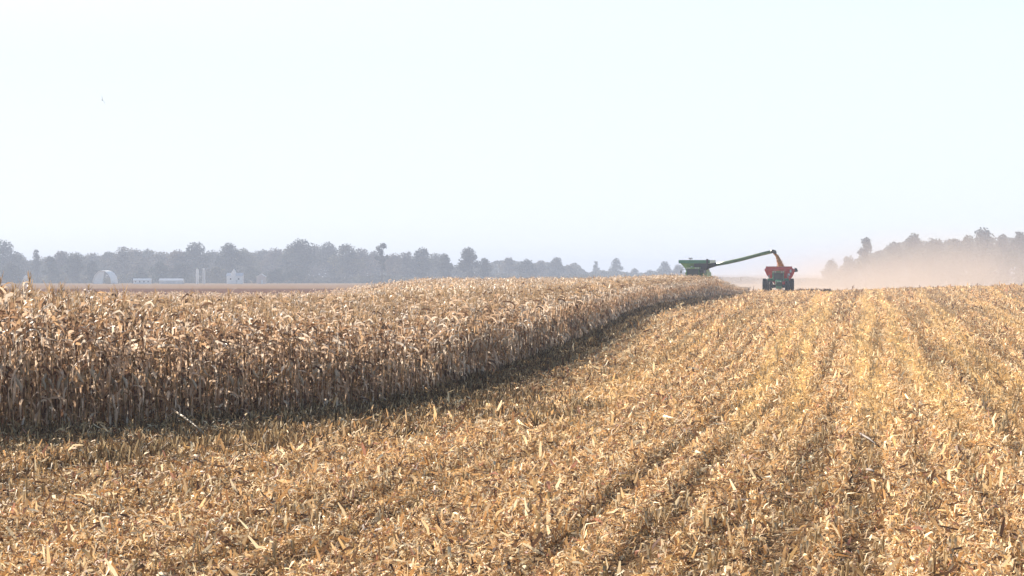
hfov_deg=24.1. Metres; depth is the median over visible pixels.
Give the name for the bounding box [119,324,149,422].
corn plant
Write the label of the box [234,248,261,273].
tree
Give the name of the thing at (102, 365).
corn plant
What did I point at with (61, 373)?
corn plant
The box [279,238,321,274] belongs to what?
tree
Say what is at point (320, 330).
corn plant
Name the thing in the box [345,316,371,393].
corn plant
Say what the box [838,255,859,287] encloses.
tree
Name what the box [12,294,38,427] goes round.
corn plant
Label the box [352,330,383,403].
corn plant
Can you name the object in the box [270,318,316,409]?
corn plant
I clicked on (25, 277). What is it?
hut
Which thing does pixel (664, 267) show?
tree
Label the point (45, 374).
corn plant
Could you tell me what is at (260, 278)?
shed
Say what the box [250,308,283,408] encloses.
corn plant
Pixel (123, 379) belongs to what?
corn plant
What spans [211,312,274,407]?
corn plant
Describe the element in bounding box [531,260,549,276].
tree
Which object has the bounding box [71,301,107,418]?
corn plant
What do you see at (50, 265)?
tree
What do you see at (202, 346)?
corn plant
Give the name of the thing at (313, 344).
corn plant
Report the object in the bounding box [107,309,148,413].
corn plant
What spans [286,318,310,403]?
corn plant
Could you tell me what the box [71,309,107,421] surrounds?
corn plant
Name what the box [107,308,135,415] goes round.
corn plant
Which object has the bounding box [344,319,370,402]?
corn plant
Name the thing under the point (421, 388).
corn plant
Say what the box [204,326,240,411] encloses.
corn plant
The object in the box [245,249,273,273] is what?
tree
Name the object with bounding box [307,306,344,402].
corn plant
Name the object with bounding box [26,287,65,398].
corn plant
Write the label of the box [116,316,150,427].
corn plant
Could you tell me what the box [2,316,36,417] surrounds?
corn plant
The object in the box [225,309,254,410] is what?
corn plant
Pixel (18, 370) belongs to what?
corn plant
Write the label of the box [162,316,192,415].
corn plant
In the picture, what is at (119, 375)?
corn plant
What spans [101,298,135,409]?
corn plant
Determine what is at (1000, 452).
corn residue
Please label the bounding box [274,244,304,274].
tree
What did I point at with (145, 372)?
corn plant
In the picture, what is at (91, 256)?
tree
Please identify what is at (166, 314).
corn plant
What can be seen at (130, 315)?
corn plant
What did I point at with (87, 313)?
corn plant
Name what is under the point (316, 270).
tree
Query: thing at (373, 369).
corn plant
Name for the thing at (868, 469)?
fallen stalk
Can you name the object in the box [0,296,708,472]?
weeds
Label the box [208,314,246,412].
corn plant
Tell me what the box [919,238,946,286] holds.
tree
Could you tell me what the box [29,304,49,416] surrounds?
corn plant
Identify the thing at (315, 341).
corn plant
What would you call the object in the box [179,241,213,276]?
tree
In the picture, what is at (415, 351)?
corn plant
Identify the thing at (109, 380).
corn plant
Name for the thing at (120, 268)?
tree
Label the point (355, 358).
corn plant
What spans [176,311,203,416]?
corn plant
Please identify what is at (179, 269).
tree
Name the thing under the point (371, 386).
corn plant
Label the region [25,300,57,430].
corn plant
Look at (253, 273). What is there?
tree
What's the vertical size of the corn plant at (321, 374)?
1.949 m
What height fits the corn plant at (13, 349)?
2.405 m
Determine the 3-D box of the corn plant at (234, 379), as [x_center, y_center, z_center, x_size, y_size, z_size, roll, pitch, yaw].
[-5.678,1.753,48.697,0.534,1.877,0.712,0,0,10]
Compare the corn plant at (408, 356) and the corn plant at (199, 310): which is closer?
the corn plant at (199, 310)
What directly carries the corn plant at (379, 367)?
on the ground
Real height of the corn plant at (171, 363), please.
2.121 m
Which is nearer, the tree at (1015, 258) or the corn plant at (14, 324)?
the corn plant at (14, 324)
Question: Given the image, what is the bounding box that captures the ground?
[0,274,1023,575]
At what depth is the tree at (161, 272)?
1362.72 m
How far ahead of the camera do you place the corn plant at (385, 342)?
54.10 m
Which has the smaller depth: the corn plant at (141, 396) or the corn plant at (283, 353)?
the corn plant at (141, 396)
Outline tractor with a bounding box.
[762,270,793,291]
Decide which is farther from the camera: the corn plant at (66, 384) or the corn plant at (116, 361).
the corn plant at (116, 361)
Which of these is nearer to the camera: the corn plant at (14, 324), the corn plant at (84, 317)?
the corn plant at (14, 324)
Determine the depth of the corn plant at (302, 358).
53.12 m
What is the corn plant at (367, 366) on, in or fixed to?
on the ground
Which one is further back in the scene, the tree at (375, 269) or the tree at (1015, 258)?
the tree at (375, 269)
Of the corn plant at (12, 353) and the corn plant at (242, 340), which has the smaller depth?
the corn plant at (12, 353)
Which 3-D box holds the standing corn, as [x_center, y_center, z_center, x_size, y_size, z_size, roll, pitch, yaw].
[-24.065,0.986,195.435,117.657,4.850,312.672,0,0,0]
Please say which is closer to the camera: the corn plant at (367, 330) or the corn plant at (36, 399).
the corn plant at (36, 399)
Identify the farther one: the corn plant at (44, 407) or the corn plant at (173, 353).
the corn plant at (173, 353)
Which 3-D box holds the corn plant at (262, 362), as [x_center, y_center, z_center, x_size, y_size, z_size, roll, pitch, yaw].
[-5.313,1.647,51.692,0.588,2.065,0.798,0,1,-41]
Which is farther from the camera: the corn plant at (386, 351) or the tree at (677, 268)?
the tree at (677, 268)
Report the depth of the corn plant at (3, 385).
44.59 m
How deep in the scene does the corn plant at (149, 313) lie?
50.13 m
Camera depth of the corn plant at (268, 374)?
49.48 m
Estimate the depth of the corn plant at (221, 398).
50.81 m
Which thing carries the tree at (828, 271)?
on the ground
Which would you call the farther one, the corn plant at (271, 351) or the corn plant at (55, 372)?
the corn plant at (271, 351)
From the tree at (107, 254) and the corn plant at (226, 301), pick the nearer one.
the corn plant at (226, 301)
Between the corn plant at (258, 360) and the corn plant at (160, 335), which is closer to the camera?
the corn plant at (160, 335)
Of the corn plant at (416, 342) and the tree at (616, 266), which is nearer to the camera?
the corn plant at (416, 342)
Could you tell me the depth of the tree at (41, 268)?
1602.91 m
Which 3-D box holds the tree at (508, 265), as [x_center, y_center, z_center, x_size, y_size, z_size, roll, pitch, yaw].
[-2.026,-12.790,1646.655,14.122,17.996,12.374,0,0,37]
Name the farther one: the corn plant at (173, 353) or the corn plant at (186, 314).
the corn plant at (186, 314)
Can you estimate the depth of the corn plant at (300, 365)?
51.97 m
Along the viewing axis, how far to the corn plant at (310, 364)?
51.89 m
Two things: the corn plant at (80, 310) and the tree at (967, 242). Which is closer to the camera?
the corn plant at (80, 310)
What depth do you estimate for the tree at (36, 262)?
1488.10 m
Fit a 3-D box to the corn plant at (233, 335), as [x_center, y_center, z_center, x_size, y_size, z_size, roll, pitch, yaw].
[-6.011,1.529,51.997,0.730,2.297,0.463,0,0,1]
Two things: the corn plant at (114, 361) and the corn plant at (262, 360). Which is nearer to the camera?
the corn plant at (114, 361)
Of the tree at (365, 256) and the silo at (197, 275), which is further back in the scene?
the tree at (365, 256)
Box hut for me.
[23,275,28,283]
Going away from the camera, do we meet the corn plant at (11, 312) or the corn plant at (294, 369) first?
the corn plant at (11, 312)
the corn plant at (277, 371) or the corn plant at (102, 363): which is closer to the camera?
the corn plant at (102, 363)
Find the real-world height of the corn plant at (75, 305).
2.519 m
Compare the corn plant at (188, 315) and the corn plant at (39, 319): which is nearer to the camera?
the corn plant at (39, 319)
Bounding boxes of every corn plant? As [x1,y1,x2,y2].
[0,292,20,391]
[0,297,62,414]
[0,309,16,426]
[0,314,23,430]
[0,320,18,426]
[0,326,18,418]
[0,344,5,422]
[0,348,15,426]
[0,379,7,423]
[1,310,22,414]
[2,287,26,393]
[2,298,36,423]
[2,302,24,409]
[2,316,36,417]
[3,296,64,426]
[4,291,16,407]
[5,303,53,425]
[6,305,26,418]
[8,287,29,400]
[9,299,71,408]
[10,289,37,421]
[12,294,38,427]
[14,298,76,432]
[14,316,35,428]
[14,316,45,422]
[17,281,64,423]
[19,312,56,424]
[20,308,49,423]
[20,320,66,429]
[23,306,48,424]
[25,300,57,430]
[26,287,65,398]
[26,297,49,418]
[26,307,58,425]
[28,290,59,396]
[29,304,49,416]
[30,310,71,423]
[33,319,74,425]
[37,287,71,420]
[37,300,61,416]
[42,312,78,424]
[49,301,75,420]
[49,309,82,412]
[50,299,92,405]
[52,309,119,417]
[53,294,73,388]
[53,304,79,418]
[54,290,98,421]
[55,309,78,415]
[57,303,129,416]
[58,330,90,415]
[60,318,84,426]
[60,323,93,418]
[63,299,91,416]
[64,315,101,422]
[66,320,109,428]
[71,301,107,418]
[71,306,111,429]
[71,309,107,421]
[72,315,115,425]
[73,321,110,423]
[75,326,140,424]
[76,293,110,399]
[76,297,89,419]
[77,307,102,414]
[78,310,109,421]
[79,309,126,424]
[86,306,108,419]
[86,328,123,427]
[91,311,113,414]
[92,306,119,419]
[97,291,122,389]
[100,319,138,420]
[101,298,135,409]
[101,316,134,420]
[103,284,133,409]
[104,305,129,420]
[104,306,122,407]
[104,316,138,427]
[106,323,127,405]
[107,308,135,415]
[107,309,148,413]
[107,319,131,428]
[110,316,142,415]
[111,310,144,408]
[116,305,144,403]
[116,316,149,415]
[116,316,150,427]
[118,297,156,367]
[118,326,168,418]
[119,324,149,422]
[120,302,156,415]
[124,310,158,406]
[127,322,159,420]
[128,314,158,412]
[133,309,152,398]
[133,324,170,418]
[134,312,157,395]
[137,314,179,426]
[144,305,177,413]
[145,307,175,418]
[145,319,169,412]
[146,303,192,410]
[147,306,181,415]
[147,318,187,421]
[148,326,179,416]
[149,322,162,404]
[152,327,189,423]
[153,314,177,413]
[154,308,190,372]
[154,321,182,416]
[156,323,219,411]
[157,306,182,403]
[161,319,183,414]
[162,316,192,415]
[164,316,201,421]
[165,297,198,403]
[166,300,193,404]
[166,314,210,418]
[166,317,193,413]
[169,322,187,417]
[169,326,197,411]
[171,327,209,413]
[172,312,217,404]
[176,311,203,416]
[178,307,214,385]
[179,305,210,411]
[179,319,214,415]
[184,320,209,385]
[188,325,217,411]
[192,304,219,404]
[192,315,230,412]
[193,307,253,412]
[193,311,227,410]
[193,313,231,410]
[193,318,210,412]
[198,314,253,413]
[201,310,236,416]
[203,325,234,414]
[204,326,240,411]
[205,288,230,405]
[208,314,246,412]
[210,315,257,416]
[210,317,232,404]
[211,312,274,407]
[215,318,251,412]
[216,330,244,414]
[218,319,259,407]
[218,329,254,415]
[219,311,250,410]
[220,307,250,398]
[222,311,252,411]
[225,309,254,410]
[228,312,275,416]
[229,330,263,417]
[237,311,295,402]
[238,310,261,410]
[238,311,280,407]
[244,312,264,411]
[244,318,285,410]
[246,325,280,411]
[247,315,279,415]
[248,305,289,380]
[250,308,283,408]
[252,317,280,406]
[254,331,283,412]
[258,321,298,411]
[260,320,283,404]
[261,321,289,404]
[263,314,289,407]
[268,323,313,414]
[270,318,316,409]
[271,315,289,408]
[273,314,297,409]
[276,317,304,408]
[276,321,306,410]
[279,322,307,402]
[281,320,310,402]
[282,318,303,408]
[282,320,309,407]
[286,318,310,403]
[289,310,320,386]
[292,321,317,407]
[293,320,345,404]
[293,330,323,400]
[295,311,325,407]
[296,321,319,409]
[299,307,331,398]
[301,322,339,406]
[303,321,348,408]
[303,324,342,410]
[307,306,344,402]
[307,317,368,404]
[309,308,339,397]
[309,321,332,401]
[311,317,330,402]
[312,310,335,395]
[314,304,337,402]
[316,321,343,406]
[318,328,348,403]
[319,326,348,405]
[323,315,346,403]
[324,314,377,396]
[325,321,341,402]
[325,325,357,399]
[326,329,346,409]
[328,311,365,395]
[331,315,362,404]
[334,323,360,391]
[336,329,357,403]
[339,320,361,395]
[339,330,361,398]
[340,323,359,406]
[342,317,365,400]
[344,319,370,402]
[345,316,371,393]
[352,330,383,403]
[354,318,377,398]
[356,315,379,393]
[356,324,381,407]
[356,324,383,407]
[357,326,389,394]
[360,313,389,397]
[360,323,385,401]
[362,313,372,394]
[363,320,395,397]
[364,324,389,399]
[365,308,390,400]
[370,328,408,396]
[372,327,403,401]
[372,329,400,393]
[372,338,398,397]
[376,316,399,392]
[376,326,410,393]
[382,319,404,393]
[383,323,405,399]
[385,323,411,393]
[389,322,418,399]
[389,330,418,395]
[393,318,450,395]
[397,307,434,386]
[397,329,426,392]
[399,323,419,391]
[402,326,427,393]
[405,314,428,392]
[406,318,426,391]
[406,318,431,391]
[408,317,425,392]
[411,313,452,392]
[413,328,436,393]
[418,322,436,389]
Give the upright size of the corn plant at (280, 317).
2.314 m
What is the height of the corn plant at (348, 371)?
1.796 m
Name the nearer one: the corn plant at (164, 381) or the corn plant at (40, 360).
the corn plant at (40, 360)
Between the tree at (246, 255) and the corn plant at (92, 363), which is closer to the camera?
the corn plant at (92, 363)
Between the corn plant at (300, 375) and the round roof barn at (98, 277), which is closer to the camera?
the corn plant at (300, 375)
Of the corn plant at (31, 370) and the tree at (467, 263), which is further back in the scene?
the tree at (467, 263)
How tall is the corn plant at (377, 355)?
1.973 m
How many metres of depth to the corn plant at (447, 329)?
56.97 m
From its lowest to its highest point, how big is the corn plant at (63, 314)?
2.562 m
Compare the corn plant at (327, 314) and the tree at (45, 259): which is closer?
the corn plant at (327, 314)
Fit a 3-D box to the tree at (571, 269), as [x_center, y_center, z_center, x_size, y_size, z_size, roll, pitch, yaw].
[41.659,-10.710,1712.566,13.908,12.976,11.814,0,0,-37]
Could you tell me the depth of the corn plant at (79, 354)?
46.88 m
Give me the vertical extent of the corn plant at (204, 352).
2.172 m
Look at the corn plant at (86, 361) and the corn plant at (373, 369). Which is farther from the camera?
the corn plant at (373, 369)
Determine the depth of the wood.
1513.14 m
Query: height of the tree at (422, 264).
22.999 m
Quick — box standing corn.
[0,271,749,409]
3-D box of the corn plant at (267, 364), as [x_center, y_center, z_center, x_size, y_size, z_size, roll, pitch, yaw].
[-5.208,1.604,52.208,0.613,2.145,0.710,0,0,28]
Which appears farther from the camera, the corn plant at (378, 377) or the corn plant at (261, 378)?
the corn plant at (378, 377)
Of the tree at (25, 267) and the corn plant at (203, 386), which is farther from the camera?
the tree at (25, 267)
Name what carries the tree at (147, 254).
on the ground
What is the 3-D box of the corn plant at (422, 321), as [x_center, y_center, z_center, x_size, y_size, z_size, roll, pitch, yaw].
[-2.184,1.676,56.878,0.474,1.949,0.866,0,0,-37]
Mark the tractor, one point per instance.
(778, 278)
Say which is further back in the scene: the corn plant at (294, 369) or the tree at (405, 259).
the tree at (405, 259)
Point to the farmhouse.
(233, 277)
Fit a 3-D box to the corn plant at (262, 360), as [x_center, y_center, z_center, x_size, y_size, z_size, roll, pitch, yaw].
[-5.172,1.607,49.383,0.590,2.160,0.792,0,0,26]
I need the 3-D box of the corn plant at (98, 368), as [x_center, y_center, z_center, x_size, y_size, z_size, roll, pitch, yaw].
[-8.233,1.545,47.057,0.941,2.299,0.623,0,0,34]
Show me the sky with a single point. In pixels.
(643, 134)
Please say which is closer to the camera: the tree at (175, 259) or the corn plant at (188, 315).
the corn plant at (188, 315)
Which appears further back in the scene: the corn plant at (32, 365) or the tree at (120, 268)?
the tree at (120, 268)
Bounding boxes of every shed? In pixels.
[133,278,151,283]
[256,274,265,283]
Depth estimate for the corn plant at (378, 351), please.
55.55 m
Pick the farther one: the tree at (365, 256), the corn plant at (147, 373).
the tree at (365, 256)
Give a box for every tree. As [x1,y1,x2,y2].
[0,239,23,273]
[0,262,23,283]
[6,253,34,274]
[19,259,46,275]
[31,249,42,277]
[39,256,56,276]
[42,256,61,282]
[44,251,71,273]
[61,254,85,282]
[67,251,96,276]
[84,253,104,273]
[84,260,100,282]
[93,251,117,277]
[101,246,144,276]
[122,248,150,274]
[132,267,148,277]
[141,248,158,272]
[144,251,170,273]
[147,261,171,281]
[164,249,195,274]
[167,263,191,281]
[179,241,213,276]
[200,250,221,276]
[205,267,227,282]
[213,242,245,273]
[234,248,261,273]
[243,267,264,283]
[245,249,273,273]
[257,247,283,273]
[264,268,289,283]
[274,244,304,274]
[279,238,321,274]
[285,268,305,283]
[306,244,325,277]
[313,241,341,277]
[326,243,366,277]
[351,248,377,275]
[367,251,386,275]
[374,243,389,283]
[378,254,404,276]
[391,251,415,277]
[408,247,434,277]
[427,253,448,276]
[435,253,454,277]
[454,247,480,279]
[476,258,492,279]
[498,257,517,277]
[514,259,539,278]
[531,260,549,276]
[545,257,565,277]
[560,264,581,277]
[592,261,599,270]
[608,258,622,271]
[629,268,640,273]
[656,261,671,274]
[670,264,684,274]
[820,258,841,286]
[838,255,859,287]
[856,237,876,287]
[868,250,889,287]
[874,241,911,287]
[899,233,928,287]
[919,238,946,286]
[938,238,969,285]
[962,227,1001,285]
[962,235,977,284]
[991,234,1011,283]
[1004,231,1023,284]
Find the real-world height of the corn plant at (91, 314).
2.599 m
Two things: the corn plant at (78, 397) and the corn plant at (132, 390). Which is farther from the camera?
the corn plant at (132, 390)
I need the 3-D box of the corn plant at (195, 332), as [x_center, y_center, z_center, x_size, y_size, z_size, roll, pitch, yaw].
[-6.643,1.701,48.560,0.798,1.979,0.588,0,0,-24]
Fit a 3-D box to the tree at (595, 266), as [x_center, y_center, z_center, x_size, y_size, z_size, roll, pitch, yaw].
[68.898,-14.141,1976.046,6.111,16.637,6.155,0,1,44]
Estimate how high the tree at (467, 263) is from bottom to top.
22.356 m
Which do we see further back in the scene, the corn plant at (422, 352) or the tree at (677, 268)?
the tree at (677, 268)
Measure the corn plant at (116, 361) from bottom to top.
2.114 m
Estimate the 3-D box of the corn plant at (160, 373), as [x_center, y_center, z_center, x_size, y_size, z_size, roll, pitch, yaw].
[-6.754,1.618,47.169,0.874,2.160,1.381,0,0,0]
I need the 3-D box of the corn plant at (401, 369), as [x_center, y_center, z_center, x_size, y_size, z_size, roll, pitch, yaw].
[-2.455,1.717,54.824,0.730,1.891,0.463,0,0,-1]
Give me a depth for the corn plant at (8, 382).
43.61 m
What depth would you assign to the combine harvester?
355.47 m
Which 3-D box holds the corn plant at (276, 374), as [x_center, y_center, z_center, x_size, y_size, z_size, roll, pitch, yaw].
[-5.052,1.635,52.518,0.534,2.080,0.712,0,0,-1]
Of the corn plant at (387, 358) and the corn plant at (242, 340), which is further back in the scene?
the corn plant at (387, 358)
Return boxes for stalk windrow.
[797,288,831,291]
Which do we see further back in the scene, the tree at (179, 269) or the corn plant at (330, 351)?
the tree at (179, 269)
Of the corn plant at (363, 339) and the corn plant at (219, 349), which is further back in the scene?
the corn plant at (363, 339)
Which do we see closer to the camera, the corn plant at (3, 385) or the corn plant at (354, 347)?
the corn plant at (3, 385)
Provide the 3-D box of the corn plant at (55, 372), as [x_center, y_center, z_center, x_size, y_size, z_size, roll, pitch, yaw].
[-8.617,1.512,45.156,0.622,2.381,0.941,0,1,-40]
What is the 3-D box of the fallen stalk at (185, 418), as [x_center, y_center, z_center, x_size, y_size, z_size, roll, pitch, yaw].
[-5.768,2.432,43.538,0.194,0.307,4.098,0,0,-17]
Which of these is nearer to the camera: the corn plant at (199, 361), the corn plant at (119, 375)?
the corn plant at (119, 375)
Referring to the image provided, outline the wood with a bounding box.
[0,237,1023,286]
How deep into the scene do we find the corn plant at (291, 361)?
51.15 m
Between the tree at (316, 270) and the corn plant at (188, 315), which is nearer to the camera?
the corn plant at (188, 315)
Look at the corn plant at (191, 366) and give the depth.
47.12 m
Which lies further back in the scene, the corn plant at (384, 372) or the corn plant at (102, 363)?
the corn plant at (384, 372)
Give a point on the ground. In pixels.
(212, 288)
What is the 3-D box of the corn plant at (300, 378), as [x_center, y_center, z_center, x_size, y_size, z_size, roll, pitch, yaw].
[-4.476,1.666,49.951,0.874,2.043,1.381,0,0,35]
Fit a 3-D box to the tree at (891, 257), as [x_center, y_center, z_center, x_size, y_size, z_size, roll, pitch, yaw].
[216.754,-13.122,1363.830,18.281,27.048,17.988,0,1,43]
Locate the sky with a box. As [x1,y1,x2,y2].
[0,0,1023,274]
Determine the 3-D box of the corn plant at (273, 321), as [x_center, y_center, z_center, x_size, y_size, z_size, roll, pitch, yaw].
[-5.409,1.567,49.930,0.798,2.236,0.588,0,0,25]
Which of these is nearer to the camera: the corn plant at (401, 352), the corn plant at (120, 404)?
the corn plant at (120, 404)
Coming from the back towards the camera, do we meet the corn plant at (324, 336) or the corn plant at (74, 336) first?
the corn plant at (324, 336)
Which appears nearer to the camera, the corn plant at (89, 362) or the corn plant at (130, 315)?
the corn plant at (89, 362)
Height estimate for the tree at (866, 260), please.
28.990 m
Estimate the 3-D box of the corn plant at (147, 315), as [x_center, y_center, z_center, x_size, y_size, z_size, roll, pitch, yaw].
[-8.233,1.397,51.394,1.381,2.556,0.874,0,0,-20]
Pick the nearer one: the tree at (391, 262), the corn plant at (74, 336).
the corn plant at (74, 336)
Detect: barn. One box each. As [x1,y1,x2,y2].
[93,270,117,283]
[159,278,184,283]
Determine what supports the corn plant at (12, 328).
on the ground
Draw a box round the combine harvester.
[679,250,776,276]
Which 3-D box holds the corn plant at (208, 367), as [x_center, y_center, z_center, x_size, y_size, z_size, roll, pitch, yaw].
[-6.050,1.543,50.980,1.381,2.278,0.874,0,0,34]
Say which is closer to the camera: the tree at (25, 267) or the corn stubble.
the corn stubble
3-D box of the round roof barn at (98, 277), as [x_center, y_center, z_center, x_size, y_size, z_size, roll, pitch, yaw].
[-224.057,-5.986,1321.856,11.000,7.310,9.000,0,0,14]
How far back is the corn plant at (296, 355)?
51.22 m
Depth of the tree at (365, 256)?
1580.71 m
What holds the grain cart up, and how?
on the ground
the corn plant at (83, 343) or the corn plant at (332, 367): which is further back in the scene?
the corn plant at (332, 367)
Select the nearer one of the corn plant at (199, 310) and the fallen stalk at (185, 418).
the fallen stalk at (185, 418)
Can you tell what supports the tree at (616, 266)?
on the ground
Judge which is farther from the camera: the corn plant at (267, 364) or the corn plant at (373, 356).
the corn plant at (373, 356)
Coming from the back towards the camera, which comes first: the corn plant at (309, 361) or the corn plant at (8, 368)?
the corn plant at (309, 361)
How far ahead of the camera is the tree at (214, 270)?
1363.23 m
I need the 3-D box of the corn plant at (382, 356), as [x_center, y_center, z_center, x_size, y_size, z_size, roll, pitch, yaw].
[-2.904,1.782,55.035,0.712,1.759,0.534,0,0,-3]
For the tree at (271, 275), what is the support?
on the ground
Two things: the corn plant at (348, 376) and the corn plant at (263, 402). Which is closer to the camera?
the corn plant at (263, 402)
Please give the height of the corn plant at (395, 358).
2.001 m
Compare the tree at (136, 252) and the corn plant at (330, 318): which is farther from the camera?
the tree at (136, 252)
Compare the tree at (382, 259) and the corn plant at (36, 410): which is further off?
the tree at (382, 259)
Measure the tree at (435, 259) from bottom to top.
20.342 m
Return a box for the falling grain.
[774,254,783,265]
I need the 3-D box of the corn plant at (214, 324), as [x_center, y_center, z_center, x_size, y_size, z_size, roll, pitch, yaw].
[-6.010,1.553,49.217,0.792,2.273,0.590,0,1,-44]
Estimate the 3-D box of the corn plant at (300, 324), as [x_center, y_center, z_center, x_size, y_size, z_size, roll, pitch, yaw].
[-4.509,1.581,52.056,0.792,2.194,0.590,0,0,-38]
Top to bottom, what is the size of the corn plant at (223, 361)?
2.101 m
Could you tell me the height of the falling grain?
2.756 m
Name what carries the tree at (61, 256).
on the ground
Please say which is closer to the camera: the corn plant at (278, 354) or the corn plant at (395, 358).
the corn plant at (278, 354)
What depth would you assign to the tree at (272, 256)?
1603.51 m
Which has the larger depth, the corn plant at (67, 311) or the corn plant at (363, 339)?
the corn plant at (363, 339)
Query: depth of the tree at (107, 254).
1593.20 m
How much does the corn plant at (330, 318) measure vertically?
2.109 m
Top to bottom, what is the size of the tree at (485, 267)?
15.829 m
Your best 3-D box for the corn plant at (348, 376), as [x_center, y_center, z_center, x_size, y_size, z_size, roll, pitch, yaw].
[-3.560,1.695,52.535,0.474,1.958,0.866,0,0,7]
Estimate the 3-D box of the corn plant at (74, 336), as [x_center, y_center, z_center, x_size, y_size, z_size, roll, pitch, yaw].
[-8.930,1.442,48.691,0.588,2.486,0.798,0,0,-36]
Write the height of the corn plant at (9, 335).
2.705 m
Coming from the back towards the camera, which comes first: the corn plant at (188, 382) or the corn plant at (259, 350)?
the corn plant at (259, 350)
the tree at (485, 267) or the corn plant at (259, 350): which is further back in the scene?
the tree at (485, 267)
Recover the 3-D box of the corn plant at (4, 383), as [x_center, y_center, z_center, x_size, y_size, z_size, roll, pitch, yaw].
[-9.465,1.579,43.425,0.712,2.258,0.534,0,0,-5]
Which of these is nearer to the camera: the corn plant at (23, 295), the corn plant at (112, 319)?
the corn plant at (112, 319)
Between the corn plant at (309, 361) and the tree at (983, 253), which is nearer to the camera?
the corn plant at (309, 361)
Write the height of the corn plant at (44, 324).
2.604 m
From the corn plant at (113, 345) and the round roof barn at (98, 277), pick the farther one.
the round roof barn at (98, 277)
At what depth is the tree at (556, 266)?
1710.62 m
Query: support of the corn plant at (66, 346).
on the ground
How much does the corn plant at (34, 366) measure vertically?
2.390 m
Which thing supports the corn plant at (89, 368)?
on the ground
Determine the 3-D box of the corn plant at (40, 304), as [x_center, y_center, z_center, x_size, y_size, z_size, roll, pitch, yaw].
[-8.842,1.262,44.845,0.792,2.879,0.590,0,0,23]
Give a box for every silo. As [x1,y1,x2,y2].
[196,268,198,283]
[203,269,204,283]
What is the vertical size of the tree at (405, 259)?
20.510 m
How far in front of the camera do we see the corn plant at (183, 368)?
48.19 m
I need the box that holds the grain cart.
[764,266,797,290]
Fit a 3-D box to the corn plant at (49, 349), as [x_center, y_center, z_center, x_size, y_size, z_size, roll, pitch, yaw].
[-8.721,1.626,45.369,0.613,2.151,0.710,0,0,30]
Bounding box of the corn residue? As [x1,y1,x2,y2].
[0,282,1023,575]
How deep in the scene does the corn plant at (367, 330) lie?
54.43 m
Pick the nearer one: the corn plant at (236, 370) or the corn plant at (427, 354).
the corn plant at (236, 370)
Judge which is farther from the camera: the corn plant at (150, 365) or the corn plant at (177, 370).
the corn plant at (150, 365)
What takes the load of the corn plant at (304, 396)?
on the ground
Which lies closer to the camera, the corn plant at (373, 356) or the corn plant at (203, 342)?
the corn plant at (203, 342)
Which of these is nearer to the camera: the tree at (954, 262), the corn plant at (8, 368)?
the corn plant at (8, 368)
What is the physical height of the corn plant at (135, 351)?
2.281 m
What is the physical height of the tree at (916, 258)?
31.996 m
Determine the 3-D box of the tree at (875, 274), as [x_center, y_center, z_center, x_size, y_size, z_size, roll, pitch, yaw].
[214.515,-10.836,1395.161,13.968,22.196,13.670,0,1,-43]
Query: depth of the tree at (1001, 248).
1362.31 m
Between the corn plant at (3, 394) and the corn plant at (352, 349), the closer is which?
the corn plant at (3, 394)
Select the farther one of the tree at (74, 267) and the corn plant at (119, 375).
the tree at (74, 267)
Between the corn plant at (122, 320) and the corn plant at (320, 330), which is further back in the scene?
the corn plant at (320, 330)
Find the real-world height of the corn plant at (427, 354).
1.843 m
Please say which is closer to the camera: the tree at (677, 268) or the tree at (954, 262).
the tree at (954, 262)
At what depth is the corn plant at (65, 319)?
46.98 m
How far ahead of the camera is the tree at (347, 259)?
1486.23 m
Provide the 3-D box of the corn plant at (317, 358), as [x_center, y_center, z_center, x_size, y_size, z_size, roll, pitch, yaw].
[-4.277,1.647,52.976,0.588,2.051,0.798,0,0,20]
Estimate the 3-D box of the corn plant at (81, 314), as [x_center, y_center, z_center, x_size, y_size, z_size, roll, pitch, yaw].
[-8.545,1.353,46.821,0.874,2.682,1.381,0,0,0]
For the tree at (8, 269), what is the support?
on the ground
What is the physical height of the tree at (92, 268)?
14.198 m
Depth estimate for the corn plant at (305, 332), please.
52.91 m
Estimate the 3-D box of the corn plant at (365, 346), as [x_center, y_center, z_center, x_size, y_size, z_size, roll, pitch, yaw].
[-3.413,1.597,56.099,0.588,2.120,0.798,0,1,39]
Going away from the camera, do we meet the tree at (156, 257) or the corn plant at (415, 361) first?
the corn plant at (415, 361)
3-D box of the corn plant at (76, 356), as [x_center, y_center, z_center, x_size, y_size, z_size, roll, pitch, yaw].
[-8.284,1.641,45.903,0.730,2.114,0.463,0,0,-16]
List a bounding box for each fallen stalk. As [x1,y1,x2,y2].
[171,408,206,435]
[859,432,880,447]
[866,467,882,472]
[953,553,987,568]
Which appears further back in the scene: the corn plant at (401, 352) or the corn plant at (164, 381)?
the corn plant at (401, 352)
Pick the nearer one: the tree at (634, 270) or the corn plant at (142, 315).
the corn plant at (142, 315)
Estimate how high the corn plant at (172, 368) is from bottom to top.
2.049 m
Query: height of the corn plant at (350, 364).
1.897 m
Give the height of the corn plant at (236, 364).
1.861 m
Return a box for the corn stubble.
[0,305,1023,575]
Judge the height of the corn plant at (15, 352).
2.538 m
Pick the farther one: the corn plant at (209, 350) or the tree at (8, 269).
the tree at (8, 269)
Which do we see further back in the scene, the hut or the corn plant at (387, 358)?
the hut
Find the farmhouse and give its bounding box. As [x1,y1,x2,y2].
[226,269,243,283]
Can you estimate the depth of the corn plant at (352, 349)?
54.79 m
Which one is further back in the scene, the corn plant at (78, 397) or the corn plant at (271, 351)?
the corn plant at (271, 351)
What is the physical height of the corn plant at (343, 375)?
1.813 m
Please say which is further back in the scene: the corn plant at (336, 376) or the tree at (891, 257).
the tree at (891, 257)
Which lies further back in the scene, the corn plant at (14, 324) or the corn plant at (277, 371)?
the corn plant at (277, 371)
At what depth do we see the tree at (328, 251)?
1566.49 m
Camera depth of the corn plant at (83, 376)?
45.26 m

